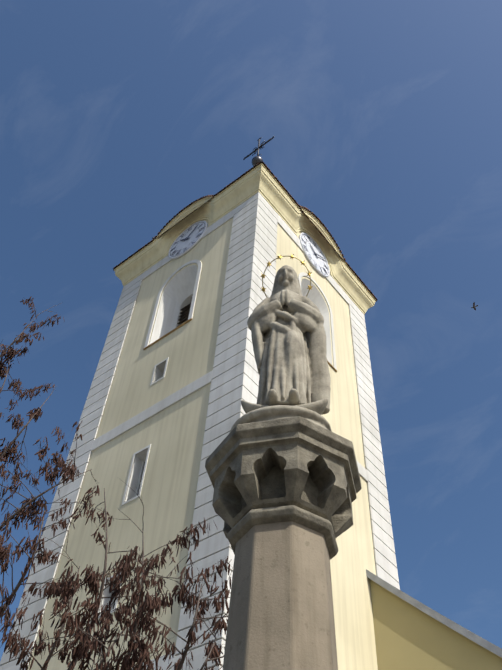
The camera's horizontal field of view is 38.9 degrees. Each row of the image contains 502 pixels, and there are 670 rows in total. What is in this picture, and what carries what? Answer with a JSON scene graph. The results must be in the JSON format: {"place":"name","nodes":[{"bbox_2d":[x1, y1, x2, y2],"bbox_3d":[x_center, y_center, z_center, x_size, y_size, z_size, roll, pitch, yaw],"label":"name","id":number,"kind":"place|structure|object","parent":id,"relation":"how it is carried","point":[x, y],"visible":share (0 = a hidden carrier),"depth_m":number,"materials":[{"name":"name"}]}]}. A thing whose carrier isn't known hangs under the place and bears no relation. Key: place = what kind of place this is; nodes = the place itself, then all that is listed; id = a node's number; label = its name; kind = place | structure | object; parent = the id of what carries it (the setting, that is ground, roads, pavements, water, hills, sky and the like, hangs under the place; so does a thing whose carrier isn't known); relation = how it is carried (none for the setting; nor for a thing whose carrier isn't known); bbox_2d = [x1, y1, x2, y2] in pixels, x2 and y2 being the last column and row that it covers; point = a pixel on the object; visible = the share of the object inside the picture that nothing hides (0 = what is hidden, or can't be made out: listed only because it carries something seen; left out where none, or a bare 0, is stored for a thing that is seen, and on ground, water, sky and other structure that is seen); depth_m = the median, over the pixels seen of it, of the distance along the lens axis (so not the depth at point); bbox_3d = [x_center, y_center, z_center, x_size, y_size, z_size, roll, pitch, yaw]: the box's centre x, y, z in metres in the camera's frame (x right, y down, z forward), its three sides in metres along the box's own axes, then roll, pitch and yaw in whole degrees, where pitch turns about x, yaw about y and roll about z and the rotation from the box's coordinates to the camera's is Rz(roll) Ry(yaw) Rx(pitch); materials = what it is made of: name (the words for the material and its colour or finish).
{"place":"outdoors","nodes":[
{"label":"outdoors","id":0,"kind":"place"},
{"bbox_2d":[28,218,377,669],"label":"tower wall","id":1,"kind":"structure","parent":0,"point":[173,435],"depth_m":19.45,"materials":[{"name":"yellow paint"}]},
{"bbox_2d":[143,318,337,371],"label":"window sills","id":2,"kind":"structure","parent":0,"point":[189,320],"depth_m":23.32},
{"bbox_2d":[0,0,501,660],"label":"sky","id":3,"kind":"structure","parent":0,"point":[384,117],"materials":[{"name":"blue"}]},
{"bbox_2d":[369,579,501,669],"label":"nave wall","id":4,"kind":"structure","parent":0,"point":[408,636],"depth_m":16.67,"materials":[{"name":"yellow paint"}]},
{"bbox_2d":[366,569,501,657],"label":"roof edge trim","id":5,"kind":"structure","parent":4,"relation":"on","point":[467,633],"depth_m":16.69,"materials":[{"name":"grey metal"}]},
{"label":"ground","id":6,"kind":"structure","parent":0,"visible":0},
{"bbox_2d":[0,296,232,669],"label":"tree branches","id":7,"kind":"object","parent":6,"relation":"on","point":[102,589],"visible":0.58,"depth_m":6.17,"materials":[{"name":"brown plant"}]},
{"bbox_2d":[0,192,399,669],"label":"corner quoins","id":8,"kind":"object","parent":6,"relation":"on","point":[232,377],"visible":0.52,"depth_m":20.55,"materials":[{"name":"white paint"}]},
{"bbox_2d":[177,297,191,326],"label":"belfry louvres","id":9,"kind":"object","parent":8,"relation":"attached to","point":[185,310],"visible":0.1,"depth_m":25.30,"materials":[{"name":"brown wood"}]},
{"bbox_2d":[98,260,336,618],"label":"window surrounds","id":10,"kind":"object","parent":8,"relation":"attached to","point":[199,263],"depth_m":24.02,"materials":[{"name":"white paint"}]},
{"bbox_2d":[113,462,144,608],"bbox_3d":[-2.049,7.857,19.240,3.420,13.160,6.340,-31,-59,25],"label":"window glass","id":11,"kind":"object","parent":10,"relation":"in","point":[137,494],"depth_m":18.99,"materials":[{"name":"grey glass"}]},
{"bbox_2d":[114,162,376,314],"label":"cornice","id":12,"kind":"structure","parent":8,"relation":"attached to","point":[264,182],"depth_m":28.78,"materials":[{"name":"paint"}]},
{"bbox_2d":[133,168,345,261],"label":"roof","id":13,"kind":"structure","parent":12,"relation":"on","point":[292,198],"depth_m":28.85,"materials":[{"name":"tile"}]},
{"bbox_2d":[252,156,262,165],"bbox_3d":[0.342,-9.510,39.596,0.660,1.230,0.660,-31,-59,25],"label":"ball finial","id":14,"kind":"object","parent":13,"relation":"on","point":[256,160],"visible":0.5,"depth_m":39.59,"materials":[{"name":"grey metal"}]},
{"bbox_2d":[243,136,274,159],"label":"cross","id":15,"kind":"object","parent":14,"relation":"on","point":[260,146],"visible":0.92,"depth_m":41.22,"materials":[{"name":"grey metal"}]},
{"bbox_2d":[113,161,377,299],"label":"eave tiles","id":16,"kind":"object","parent":12,"relation":"on","point":[229,185],"visible":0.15,"depth_m":29.22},
{"bbox_2d":[168,221,329,276],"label":"clock faces","id":17,"kind":"object","parent":8,"relation":"on","point":[187,244],"visible":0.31,"depth_m":27.84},
{"bbox_2d":[223,521,337,669],"bbox_3d":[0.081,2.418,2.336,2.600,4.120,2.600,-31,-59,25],"label":"column shaft","id":18,"kind":"object","parent":6,"relation":"on","point":[281,613],"visible":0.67,"depth_m":3.42,"materials":[{"name":"grey stone"}]},
{"bbox_2d":[210,431,356,538],"bbox_3d":[0.188,0.999,4.120,0.889,0.375,0.889,-31,-59,25],"label":"column capital","id":19,"kind":"object","parent":18,"relation":"on","point":[304,472],"visible":0.6,"depth_m":3.98,"materials":[{"name":"grey stone"}]},
{"bbox_2d":[205,416,361,559],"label":"molding","id":20,"kind":"structure","parent":19,"relation":"attached to","point":[245,524],"depth_m":4.01,"materials":[{"name":"grey stone"}]},
{"bbox_2d":[230,398,331,431],"bbox_3d":[0.201,0.699,4.471,0.664,0.777,0.694,-31,-59,25],"label":"statue base","id":21,"kind":"object","parent":20,"relation":"on","point":[312,411],"visible":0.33,"depth_m":4.29,"materials":[{"name":"stone"}]},
{"bbox_2d":[247,265,330,414],"bbox_3d":[0.275,-0.009,5.342,0.513,1.758,0.459,-31,-59,25],"label":"virgin statue","id":22,"kind":"object","parent":21,"relation":"on","point":[285,322],"visible":0.94,"depth_m":5.09,"materials":[{"name":"stone"}]},
{"bbox_2d":[262,256,310,297],"bbox_3d":[0.296,-0.444,5.932,0.373,0.370,0.328,-31,-59,25],"label":"halo ring","id":23,"kind":"object","parent":22,"relation":"attached to","point":[286,256],"visible":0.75,"depth_m":5.95,"materials":[{"name":"gold metal"}]},
{"bbox_2d":[260,254,312,291],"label":"halo stars","id":24,"kind":"object","parent":23,"relation":"attached to","point":[280,257],"visible":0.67,"depth_m":5.95,"materials":[{"name":"gold metal"}]}
]}

